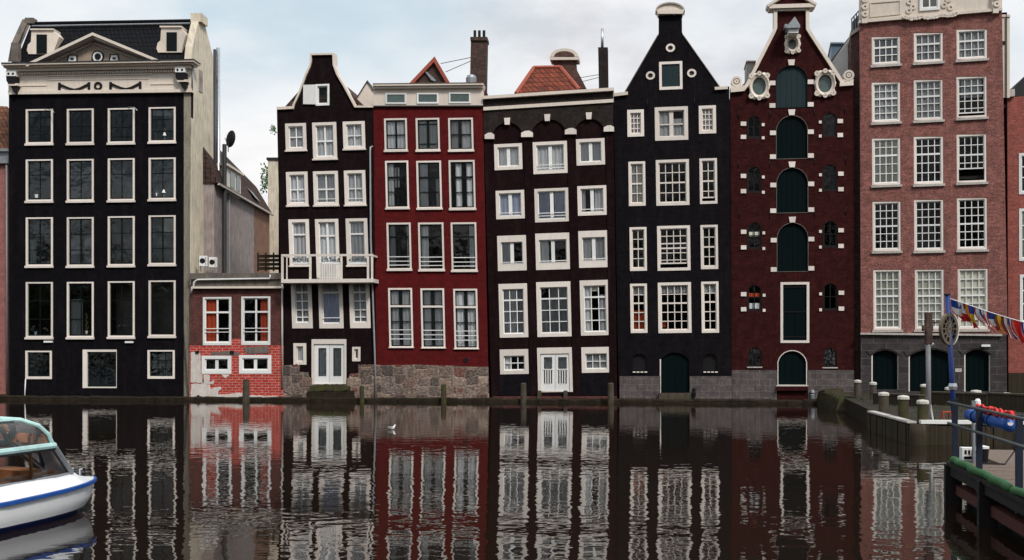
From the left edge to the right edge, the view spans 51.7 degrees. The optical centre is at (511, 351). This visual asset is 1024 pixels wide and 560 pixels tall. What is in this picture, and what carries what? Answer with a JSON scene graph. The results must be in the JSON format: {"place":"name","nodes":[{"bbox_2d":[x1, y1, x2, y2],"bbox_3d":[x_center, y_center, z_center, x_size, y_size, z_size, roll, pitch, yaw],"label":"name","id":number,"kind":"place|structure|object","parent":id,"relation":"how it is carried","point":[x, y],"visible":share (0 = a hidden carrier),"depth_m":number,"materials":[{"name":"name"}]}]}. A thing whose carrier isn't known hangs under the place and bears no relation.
{"place":"outdoors","nodes":[
{"label":"outdoors","id":0,"kind":"place"},
{"bbox_2d":[0,394,816,403],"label":"quay ledge","id":1,"kind":"object","parent":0,"point":[437,399],"visible":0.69,"depth_m":60.40,"materials":[{"name":"stone"}]},
{"bbox_2d":[1,13,219,396],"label":"pediment house","id":2,"kind":"structure","parent":1,"relation":"on","point":[97,109],"depth_m":63.33,"materials":[{"name":"brick"}]},
{"bbox_2d":[24,217,53,267],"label":"window","id":3,"kind":"structure","parent":2,"relation":"in","point":[31,245],"depth_m":63.58,"materials":[{"name":"beige paint"}]},
{"bbox_2d":[24,282,53,338],"bbox_3d":[-28.426,-2.484,63.559,1.777,3.446,0.270,0,0,5],"label":"window","id":4,"kind":"structure","parent":2,"relation":"in","point":[28,336],"depth_m":63.56,"materials":[{"name":"beige paint"}]},
{"bbox_2d":[65,159,93,202],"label":"window","id":5,"kind":"structure","parent":2,"relation":"in","point":[69,200],"depth_m":63.33,"materials":[{"name":"beige paint"}]},
{"bbox_2d":[65,217,93,267],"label":"window","id":6,"kind":"structure","parent":2,"relation":"in","point":[74,242],"depth_m":63.43,"materials":[{"name":"beige paint"}]},
{"bbox_2d":[65,282,93,338],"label":"window","id":7,"kind":"structure","parent":2,"relation":"in","point":[74,306],"depth_m":63.44,"materials":[{"name":"beige paint"}]},
{"bbox_2d":[88,367,115,384],"bbox_3d":[-24.597,1.478,63.369,1.768,1.136,0.080,0,0,5],"label":"window pane","id":8,"kind":"structure","parent":2,"relation":"in","point":[108,374],"depth_m":63.33,"materials":[{"name":"black glass"}]},
{"bbox_2d":[107,158,134,202],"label":"window","id":9,"kind":"structure","parent":2,"relation":"in","point":[110,200],"depth_m":63.12,"materials":[{"name":"beige paint"}]},
{"bbox_2d":[107,216,134,267],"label":"window","id":10,"kind":"structure","parent":2,"relation":"in","point":[110,265],"depth_m":63.13,"materials":[{"name":"beige paint"}]},
{"bbox_2d":[107,281,134,338],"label":"window","id":11,"kind":"structure","parent":2,"relation":"in","point":[110,336],"depth_m":63.13,"materials":[{"name":"beige paint"}]},
{"bbox_2d":[147,350,174,378],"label":"window","id":12,"kind":"structure","parent":2,"relation":"in","point":[161,362],"depth_m":62.95,"materials":[{"name":"beige paint"}]},
{"bbox_2d":[147,107,175,143],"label":"window","id":13,"kind":"structure","parent":2,"relation":"in","point":[153,111],"depth_m":62.92,"materials":[{"name":"beige paint"}]},
{"bbox_2d":[147,215,175,265],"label":"window","id":14,"kind":"structure","parent":2,"relation":"in","point":[168,221],"depth_m":62.93,"materials":[{"name":"beige paint"}]},
{"bbox_2d":[147,280,175,337],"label":"window","id":15,"kind":"structure","parent":2,"relation":"in","point":[151,335],"depth_m":62.90,"materials":[{"name":"beige paint"}]},
{"bbox_2d":[190,273,283,396],"bbox_3d":[-15.963,-0.594,65.520,5.796,8.116,7.110,0,0,6],"label":"brick annex","id":16,"kind":"object","parent":1,"relation":"on","point":[249,345],"visible":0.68,"depth_m":62.29,"materials":[{"name":"red brick"}]},
{"bbox_2d":[203,297,230,344],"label":"window","id":17,"kind":"structure","parent":16,"relation":"in","point":[211,311],"depth_m":62.47,"materials":[{"name":"white paint"}]},
{"bbox_2d":[241,296,269,344],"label":"window","id":18,"kind":"structure","parent":16,"relation":"in","point":[265,300],"depth_m":62.21,"materials":[{"name":"white paint"}]},
{"bbox_2d":[277,53,378,397],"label":"balcony house","id":19,"kind":"structure","parent":1,"relation":"on","point":[325,140],"depth_m":61.71,"materials":[{"name":"brick"}]},
{"bbox_2d":[285,123,307,151],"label":"window","id":20,"kind":"structure","parent":19,"relation":"in","point":[295,133],"depth_m":62.02,"materials":[{"name":"beige paint"}]},
{"bbox_2d":[286,171,308,206],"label":"window","id":21,"kind":"structure","parent":19,"relation":"in","point":[296,182],"depth_m":62.02,"materials":[{"name":"beige paint"}]},
{"bbox_2d":[288,219,309,266],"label":"window","id":22,"kind":"structure","parent":19,"relation":"in","point":[299,241],"depth_m":62.03,"materials":[{"name":"beige paint"}]},
{"bbox_2d":[291,284,312,327],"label":"window","id":23,"kind":"structure","parent":19,"relation":"in","point":[301,294],"depth_m":61.97,"materials":[{"name":"beige paint"}]},
{"bbox_2d":[315,345,328,383],"bbox_3d":[-11.110,0.714,61.865,0.885,2.271,0.200,0,0,9],"label":"door leaf","id":24,"kind":"structure","parent":19,"relation":"in","point":[321,351],"depth_m":61.82,"materials":[{"name":"white paint"}]},
{"bbox_2d":[312,122,337,160],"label":"window","id":25,"kind":"structure","parent":19,"relation":"in","point":[324,134],"depth_m":61.77,"materials":[{"name":"beige paint"}]},
{"bbox_2d":[313,171,339,206],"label":"window","id":26,"kind":"structure","parent":19,"relation":"in","point":[325,183],"depth_m":61.77,"materials":[{"name":"beige paint"}]},
{"bbox_2d":[315,219,339,277],"bbox_3d":[-10.760,-6.044,61.770,1.521,3.444,0.246,0,0,9],"label":"balcony door","id":27,"kind":"structure","parent":19,"relation":"in","point":[327,232],"depth_m":61.76,"materials":[{"name":"beige paint"}]},
{"bbox_2d":[318,284,343,327],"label":"window","id":28,"kind":"structure","parent":19,"relation":"in","point":[330,296],"depth_m":61.76,"materials":[{"name":"beige paint"}]},
{"bbox_2d":[329,345,343,383],"bbox_3d":[-10.211,0.712,61.728,0.881,2.266,0.200,0,0,9],"label":"door leaf","id":29,"kind":"structure","parent":19,"relation":"in","point":[336,352],"depth_m":61.68,"materials":[{"name":"white paint"}]},
{"bbox_2d":[342,121,365,150],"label":"window","id":30,"kind":"structure","parent":19,"relation":"in","point":[353,131],"depth_m":61.50,"materials":[{"name":"beige paint"}]},
{"bbox_2d":[344,170,366,206],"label":"window","id":31,"kind":"structure","parent":19,"relation":"in","point":[354,180],"depth_m":61.50,"materials":[{"name":"beige paint"}]},
{"bbox_2d":[346,218,367,266],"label":"window","id":32,"kind":"structure","parent":19,"relation":"in","point":[356,228],"depth_m":61.52,"materials":[{"name":"beige paint"}]},
{"bbox_2d":[349,284,370,327],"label":"window","id":33,"kind":"structure","parent":19,"relation":"in","point":[359,294],"depth_m":61.44,"materials":[{"name":"beige paint"}]},
{"bbox_2d":[356,30,488,397],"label":"red painted house","id":34,"kind":"structure","parent":1,"relation":"on","point":[430,246],"depth_m":61.08,"materials":[{"name":"brick"}]},
{"bbox_2d":[384,118,407,151],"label":"window","id":35,"kind":"structure","parent":34,"relation":"in","point":[390,129],"depth_m":61.31,"materials":[{"name":"beige paint"}]},
{"bbox_2d":[385,161,409,209],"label":"window","id":36,"kind":"structure","parent":34,"relation":"in","point":[389,168],"depth_m":61.25,"materials":[{"name":"beige paint"}]},
{"bbox_2d":[386,223,411,270],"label":"window","id":37,"kind":"structure","parent":34,"relation":"in","point":[391,241],"depth_m":61.25,"materials":[{"name":"beige paint"}]},
{"bbox_2d":[388,288,413,347],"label":"window","id":38,"kind":"structure","parent":34,"relation":"in","point":[400,318],"depth_m":61.28,"materials":[{"name":"beige paint"}]},
{"bbox_2d":[415,118,440,151],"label":"window","id":39,"kind":"structure","parent":34,"relation":"in","point":[427,129],"depth_m":61.13,"materials":[{"name":"beige paint"}]},
{"bbox_2d":[416,161,442,209],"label":"window","id":40,"kind":"structure","parent":34,"relation":"in","point":[421,166],"depth_m":61.13,"materials":[{"name":"beige paint"}]},
{"bbox_2d":[418,222,444,271],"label":"window","id":41,"kind":"structure","parent":34,"relation":"in","point":[423,241],"depth_m":61.07,"materials":[{"name":"beige paint"}]},
{"bbox_2d":[420,288,445,347],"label":"window","id":42,"kind":"structure","parent":34,"relation":"in","point":[432,319],"depth_m":61.11,"materials":[{"name":"beige paint"}]},
{"bbox_2d":[448,118,473,151],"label":"window","id":43,"kind":"structure","parent":34,"relation":"in","point":[466,124],"depth_m":60.98,"materials":[{"name":"beige paint"}]},
{"bbox_2d":[448,160,476,210],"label":"window","id":44,"kind":"structure","parent":34,"relation":"in","point":[470,164],"depth_m":60.95,"materials":[{"name":"beige paint"}]},
{"bbox_2d":[451,222,477,271],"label":"window","id":45,"kind":"structure","parent":34,"relation":"in","point":[472,236],"depth_m":60.88,"materials":[{"name":"beige paint"}]},
{"bbox_2d":[453,289,478,348],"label":"window","id":46,"kind":"structure","parent":34,"relation":"in","point":[465,319],"depth_m":60.94,"materials":[{"name":"beige paint"}]},
{"bbox_2d":[483,28,616,398],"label":"arcaded house","id":47,"kind":"structure","parent":1,"relation":"on","point":[551,240],"depth_m":60.33,"materials":[{"name":"brick"}]},
{"bbox_2d":[494,143,522,169],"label":"window","id":48,"kind":"structure","parent":47,"relation":"in","point":[506,156],"depth_m":60.67,"materials":[{"name":"beige paint"}]},
{"bbox_2d":[496,190,524,218],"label":"window","id":49,"kind":"structure","parent":47,"relation":"in","point":[510,204],"depth_m":60.65,"materials":[{"name":"beige paint"}]},
{"bbox_2d":[497,235,526,270],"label":"window","id":50,"kind":"structure","parent":47,"relation":"in","point":[505,244],"depth_m":60.59,"materials":[{"name":"beige paint"}]},
{"bbox_2d":[498,283,527,337],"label":"window","id":51,"kind":"structure","parent":47,"relation":"in","point":[508,323],"depth_m":60.62,"materials":[{"name":"beige paint"}]},
{"bbox_2d":[500,349,528,373],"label":"window","id":52,"kind":"structure","parent":47,"relation":"in","point":[505,354],"depth_m":60.57,"materials":[{"name":"beige paint"}]},
{"bbox_2d":[541,354,554,390],"bbox_3d":[2.063,1.165,60.379,0.799,2.112,0.200,0,0,8],"label":"door leaf","id":53,"kind":"structure","parent":47,"relation":"in","point":[547,360],"depth_m":60.33,"materials":[{"name":"white paint"}]},
{"bbox_2d":[533,141,567,173],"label":"window","id":54,"kind":"structure","parent":47,"relation":"in","point":[550,157],"depth_m":60.34,"materials":[{"name":"beige paint"}]},
{"bbox_2d":[534,188,568,222],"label":"window","id":55,"kind":"structure","parent":47,"relation":"in","point":[559,205],"depth_m":60.33,"materials":[{"name":"beige paint"}]},
{"bbox_2d":[535,232,569,269],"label":"window","id":56,"kind":"structure","parent":47,"relation":"in","point":[542,262],"depth_m":60.28,"materials":[{"name":"beige paint"}]},
{"bbox_2d":[536,281,571,336],"bbox_3d":[2.420,-2.441,60.318,2.082,3.170,0.248,0,0,8],"label":"window","id":57,"kind":"structure","parent":47,"relation":"in","point":[558,304],"depth_m":60.33,"materials":[{"name":"beige paint"}]},
{"bbox_2d":[537,347,572,391],"bbox_3d":[2.457,1.013,60.286,2.056,2.576,0.195,0,0,8],"label":"water door","id":58,"kind":"structure","parent":47,"relation":"in","point":[557,350],"depth_m":60.20,"materials":[{"name":"beige paint"}]},
{"bbox_2d":[555,354,569,390],"bbox_3d":[2.879,1.163,60.264,0.814,2.108,0.200,0,0,8],"label":"door leaf","id":59,"kind":"structure","parent":47,"relation":"in","point":[562,375],"depth_m":60.23,"materials":[{"name":"white paint"}]},
{"bbox_2d":[576,138,604,165],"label":"window","id":60,"kind":"structure","parent":47,"relation":"in","point":[588,151],"depth_m":60.01,"materials":[{"name":"beige paint"}]},
{"bbox_2d":[577,185,606,215],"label":"window","id":61,"kind":"structure","parent":47,"relation":"in","point":[600,190],"depth_m":59.99,"materials":[{"name":"beige paint"}]},
{"bbox_2d":[578,230,607,267],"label":"window","id":62,"kind":"structure","parent":47,"relation":"in","point":[592,244],"depth_m":59.98,"materials":[{"name":"beige paint"}]},
{"bbox_2d":[580,280,608,335],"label":"window","id":63,"kind":"structure","parent":47,"relation":"in","point":[586,308],"depth_m":59.98,"materials":[{"name":"beige paint"}]},
{"bbox_2d":[581,347,608,372],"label":"window","id":64,"kind":"structure","parent":47,"relation":"in","point":[594,359],"depth_m":59.96,"materials":[{"name":"beige paint"}]},
{"bbox_2d":[613,2,731,399],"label":"black gabled house","id":65,"kind":"structure","parent":1,"relation":"on","point":[672,154],"depth_m":59.57,"materials":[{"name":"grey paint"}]},
{"bbox_2d":[628,161,645,205],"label":"window","id":66,"kind":"structure","parent":65,"relation":"in","point":[632,166],"depth_m":59.80,"materials":[{"name":"beige paint"}]},
{"bbox_2d":[630,283,647,332],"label":"window","id":67,"kind":"structure","parent":65,"relation":"in","point":[638,317],"depth_m":59.77,"materials":[{"name":"beige paint"}]},
{"bbox_2d":[655,106,687,140],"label":"window","id":68,"kind":"structure","parent":65,"relation":"in","point":[666,127],"depth_m":59.58,"materials":[{"name":"beige paint"}]},
{"bbox_2d":[656,159,688,205],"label":"window","id":69,"kind":"structure","parent":65,"relation":"in","point":[676,161],"depth_m":59.52,"materials":[{"name":"beige paint"}]},
{"bbox_2d":[657,225,690,270],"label":"window","id":70,"kind":"structure","parent":65,"relation":"in","point":[687,227],"depth_m":59.51,"materials":[{"name":"beige paint"}]},
{"bbox_2d":[658,282,691,332],"bbox_3d":[9.172,-2.497,59.580,1.885,2.871,0.247,0,0,7],"label":"window","id":71,"kind":"structure","parent":65,"relation":"in","point":[669,287],"depth_m":59.55,"materials":[{"name":"beige paint"}]},
{"bbox_2d":[661,353,688,391],"bbox_3d":[9.204,1.154,59.651,1.586,2.253,0.074,0,0,7],"label":"door","id":72,"kind":"structure","parent":65,"relation":"in","point":[674,366],"depth_m":59.61,"materials":[{"name":"green paint"}]},
{"bbox_2d":[701,281,718,332],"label":"window","id":73,"kind":"structure","parent":65,"relation":"in","point":[709,288],"depth_m":59.28,"materials":[{"name":"beige paint"}]},
{"bbox_2d":[729,0,854,399],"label":"shuttered warehouse","id":74,"kind":"structure","parent":1,"relation":"on","point":[791,108],"depth_m":58.86,"materials":[{"name":"brick"}]},
{"bbox_2d":[777,350,806,384],"bbox_3d":[15.612,0.882,58.873,1.604,1.977,0.220,0,0,8],"label":"door","id":75,"kind":"structure","parent":74,"relation":"in","point":[792,364],"depth_m":58.90,"materials":[{"name":"green paint"}]},
{"bbox_2d":[781,282,808,342],"bbox_3d":[15.752,-2.199,58.834,1.653,3.383,0.180,0,0,8],"label":"door","id":76,"kind":"structure","parent":74,"relation":"in","point":[794,295],"depth_m":58.83,"materials":[{"name":"green paint"}]},
{"bbox_2d":[0,400,1023,559],"bbox_3d":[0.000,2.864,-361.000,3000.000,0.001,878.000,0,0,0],"label":"canal water","id":77,"kind":"structure","parent":0,"point":[234,480],"depth_m":22.83,"materials":[{"name":"black liquid"}]},
{"bbox_2d":[0,416,96,533],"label":"tour boat","id":78,"kind":"object","parent":77,"relation":"on","point":[30,496],"visible":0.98,"depth_m":17.85,"materials":[{"name":"white plastic"}]},
{"bbox_2d":[944,398,1023,537],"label":"timber jetty","id":79,"kind":"object","parent":77,"relation":"in","point":[993,505],"visible":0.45,"depth_m":17.68,"materials":[{"name":"blue paint"}]},
{"bbox_2d":[938,293,958,457],"bbox_3d":[8.324,0.545,20.148,0.624,3.324,0.199,0,0,-27],"label":"blue pole","id":80,"kind":"object","parent":79,"relation":"attached to","point":[948,328],"visible":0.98,"depth_m":20.14,"materials":[{"name":"metal"}]},
{"bbox_2d":[950,298,1023,343],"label":"flag bunting","id":81,"kind":"object","parent":80,"relation":"hanging from","point":[963,311],"visible":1,"depth_m":19.53,"materials":[{"name":"multicoloured fabric"}]},
{"bbox_2d":[949,456,1023,497],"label":"green hose","id":82,"kind":"object","parent":79,"relation":"on","point":[1003,484],"visible":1,"depth_m":17.06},
{"bbox_2d":[964,409,1014,431],"bbox_3d":[8.182,1.158,18.121,0.252,0.266,2.286,0,0,8],"label":"rolled tarpaulin","id":83,"kind":"object","parent":79,"relation":"hanging from","point":[1002,423],"visible":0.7,"depth_m":17.58,"materials":[{"name":"blue fabric"}]},
{"bbox_2d":[0,0,1023,205],"label":"sky","id":84,"kind":"structure","parent":0,"point":[266,46],"materials":[{"name":"white"}]},
{"bbox_2d":[845,392,1023,425],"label":"quay platform","id":85,"kind":"structure","parent":0,"point":[856,409],"depth_m":41.94,"materials":[{"name":"stone"}]},
{"bbox_2d":[816,388,853,411],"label":"mossy quay wall","id":86,"kind":"structure","parent":85,"relation":"on","point":[832,399],"depth_m":52.65,"materials":[{"name":"stone"}]},
{"bbox_2d":[867,411,916,443],"bbox_3d":[12.861,2.864,35.958,0.288,1.400,6.048,0,0,7],"label":"timber piling","id":87,"kind":"object","parent":85,"relation":"attached to","point":[894,427],"visible":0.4,"depth_m":35.46,"materials":[{"name":"wood"}]},
{"bbox_2d":[828,0,1009,392],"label":"rose brick house","id":88,"kind":"structure","parent":85,"relation":"on","point":[931,81],"depth_m":57.29,"materials":[{"name":"brick"}]},
{"bbox_2d":[873,350,896,388],"bbox_3d":[20.403,0.987,57.852,1.399,2.183,0.074,0,0,13],"label":"door","id":89,"kind":"structure","parent":88,"relation":"in","point":[884,361],"depth_m":57.81,"materials":[{"name":"green paint"}]},
{"bbox_2d":[871,37,901,67],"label":"window","id":90,"kind":"structure","parent":88,"relation":"in","point":[885,50],"depth_m":57.72,"materials":[{"name":"beige paint"}]},
{"bbox_2d":[871,82,901,124],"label":"window","id":91,"kind":"structure","parent":88,"relation":"in","point":[885,95],"depth_m":57.74,"materials":[{"name":"beige paint"}]},
{"bbox_2d":[871,138,901,187],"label":"window","id":92,"kind":"structure","parent":88,"relation":"in","point":[885,151],"depth_m":57.74,"materials":[{"name":"beige paint"}]},
{"bbox_2d":[871,201,902,253],"bbox_3d":[20.453,-6.813,57.636,1.594,2.878,0.270,0,0,13],"label":"window","id":93,"kind":"structure","parent":88,"relation":"in","point":[880,250],"depth_m":57.64,"materials":[{"name":"beige paint"}]},
{"bbox_2d":[872,270,902,331],"bbox_3d":[20.492,-2.802,57.629,1.586,3.445,0.275,0,0,13],"label":"window","id":94,"kind":"structure","parent":88,"relation":"in","point":[886,283],"depth_m":57.74,"materials":[{"name":"beige paint"}]},
{"bbox_2d":[913,33,944,65],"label":"window","id":95,"kind":"structure","parent":88,"relation":"in","point":[928,47],"depth_m":57.22,"materials":[{"name":"beige paint"}]},
{"bbox_2d":[913,80,944,122],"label":"window","id":96,"kind":"structure","parent":88,"relation":"in","point":[928,94],"depth_m":57.23,"materials":[{"name":"beige paint"}]},
{"bbox_2d":[913,136,944,186],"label":"window","id":97,"kind":"structure","parent":88,"relation":"in","point":[928,183],"depth_m":57.15,"materials":[{"name":"beige paint"}]},
{"bbox_2d":[913,200,944,252],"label":"window","id":98,"kind":"structure","parent":88,"relation":"in","point":[940,249],"depth_m":57.16,"materials":[{"name":"beige paint"}]},
{"bbox_2d":[914,269,943,331],"bbox_3d":[22.588,-2.794,57.126,1.608,3.415,0.275,0,0,13],"label":"window","id":99,"kind":"structure","parent":88,"relation":"in","point":[929,283],"depth_m":57.23,"materials":[{"name":"beige paint"}]},
{"bbox_2d":[910,349,948,390],"bbox_3d":[22.692,1.008,57.302,2.266,2.309,0.074,0,0,13],"label":"door","id":100,"kind":"structure","parent":88,"relation":"in","point":[939,359],"depth_m":57.24,"materials":[{"name":"green paint"}]},
{"bbox_2d":[955,29,988,62],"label":"window","id":101,"kind":"structure","parent":88,"relation":"in","point":[971,43],"depth_m":56.70,"materials":[{"name":"beige paint"}]},
{"bbox_2d":[955,76,988,120],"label":"window","id":102,"kind":"structure","parent":88,"relation":"in","point":[971,86],"depth_m":56.69,"materials":[{"name":"beige paint"}]},
{"bbox_2d":[956,134,987,184],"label":"window","id":103,"kind":"structure","parent":88,"relation":"in","point":[970,182],"depth_m":56.62,"materials":[{"name":"beige paint"}]},
{"bbox_2d":[956,198,988,251],"bbox_3d":[24.678,-6.826,56.623,1.637,2.939,0.270,0,0,13],"label":"window","id":104,"kind":"structure","parent":88,"relation":"in","point":[978,248],"depth_m":56.65,"materials":[{"name":"beige paint"}]},
{"bbox_2d":[958,269,989,331],"bbox_3d":[24.714,-2.795,56.616,1.637,3.419,0.275,0,0,13],"label":"window","id":105,"kind":"structure","parent":88,"relation":"in","point":[972,283],"depth_m":56.70,"materials":[{"name":"beige paint"}]},
{"bbox_2d":[965,350,988,390],"bbox_3d":[24.960,1.007,56.758,1.299,2.270,0.074,0,0,13],"label":"door","id":106,"kind":"structure","parent":88,"relation":"in","point":[976,361],"depth_m":56.72,"materials":[{"name":"green paint"}]},
{"bbox_2d":[922,313,938,419],"bbox_3d":[13.119,0.639,33.035,0.540,3.732,0.209,0,0,0],"label":"sign pole","id":107,"kind":"object","parent":85,"relation":"on","point":[927,327],"visible":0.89,"depth_m":32.99,"materials":[{"name":"metal"}]},
{"bbox_2d":[931,391,986,406],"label":"timber wall","id":108,"kind":"structure","parent":85,"relation":"on","point":[942,398],"depth_m":42.99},
{"bbox_2d":[919,420,1023,444],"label":"timber piling","id":109,"kind":"object","parent":85,"relation":"attached to","point":[939,434],"visible":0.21,"depth_m":32.60,"materials":[{"name":"white paint"}]},
{"bbox_2d":[986,392,1023,411],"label":"timber wall","id":110,"kind":"structure","parent":85,"relation":"on","point":[1009,401],"depth_m":39.49,"materials":[{"name":"wood"}]},
{"bbox_2d":[1007,77,1023,392],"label":"orange brick house","id":111,"kind":"structure","parent":85,"relation":"on","point":[1015,229],"depth_m":56.79,"materials":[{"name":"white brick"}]},
{"label":"city ground","id":112,"kind":"structure","parent":0,"visible":0},
{"bbox_2d":[0,106,8,393],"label":"corner brick house","id":113,"kind":"structure","parent":112,"relation":"on","point":[4,249],"depth_m":64.85,"materials":[{"name":"red brick"}]},
{"bbox_2d":[116,138,273,374],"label":"wing house","id":114,"kind":"structure","parent":112,"relation":"on","point":[237,212],"depth_m":64.78,"materials":[{"name":"stone"}]},
{"bbox_2d":[266,157,278,272],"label":"courtyard end house","id":115,"kind":"structure","parent":112,"relation":"on","point":[273,196],"depth_m":81.00,"materials":[{"name":"paint"}]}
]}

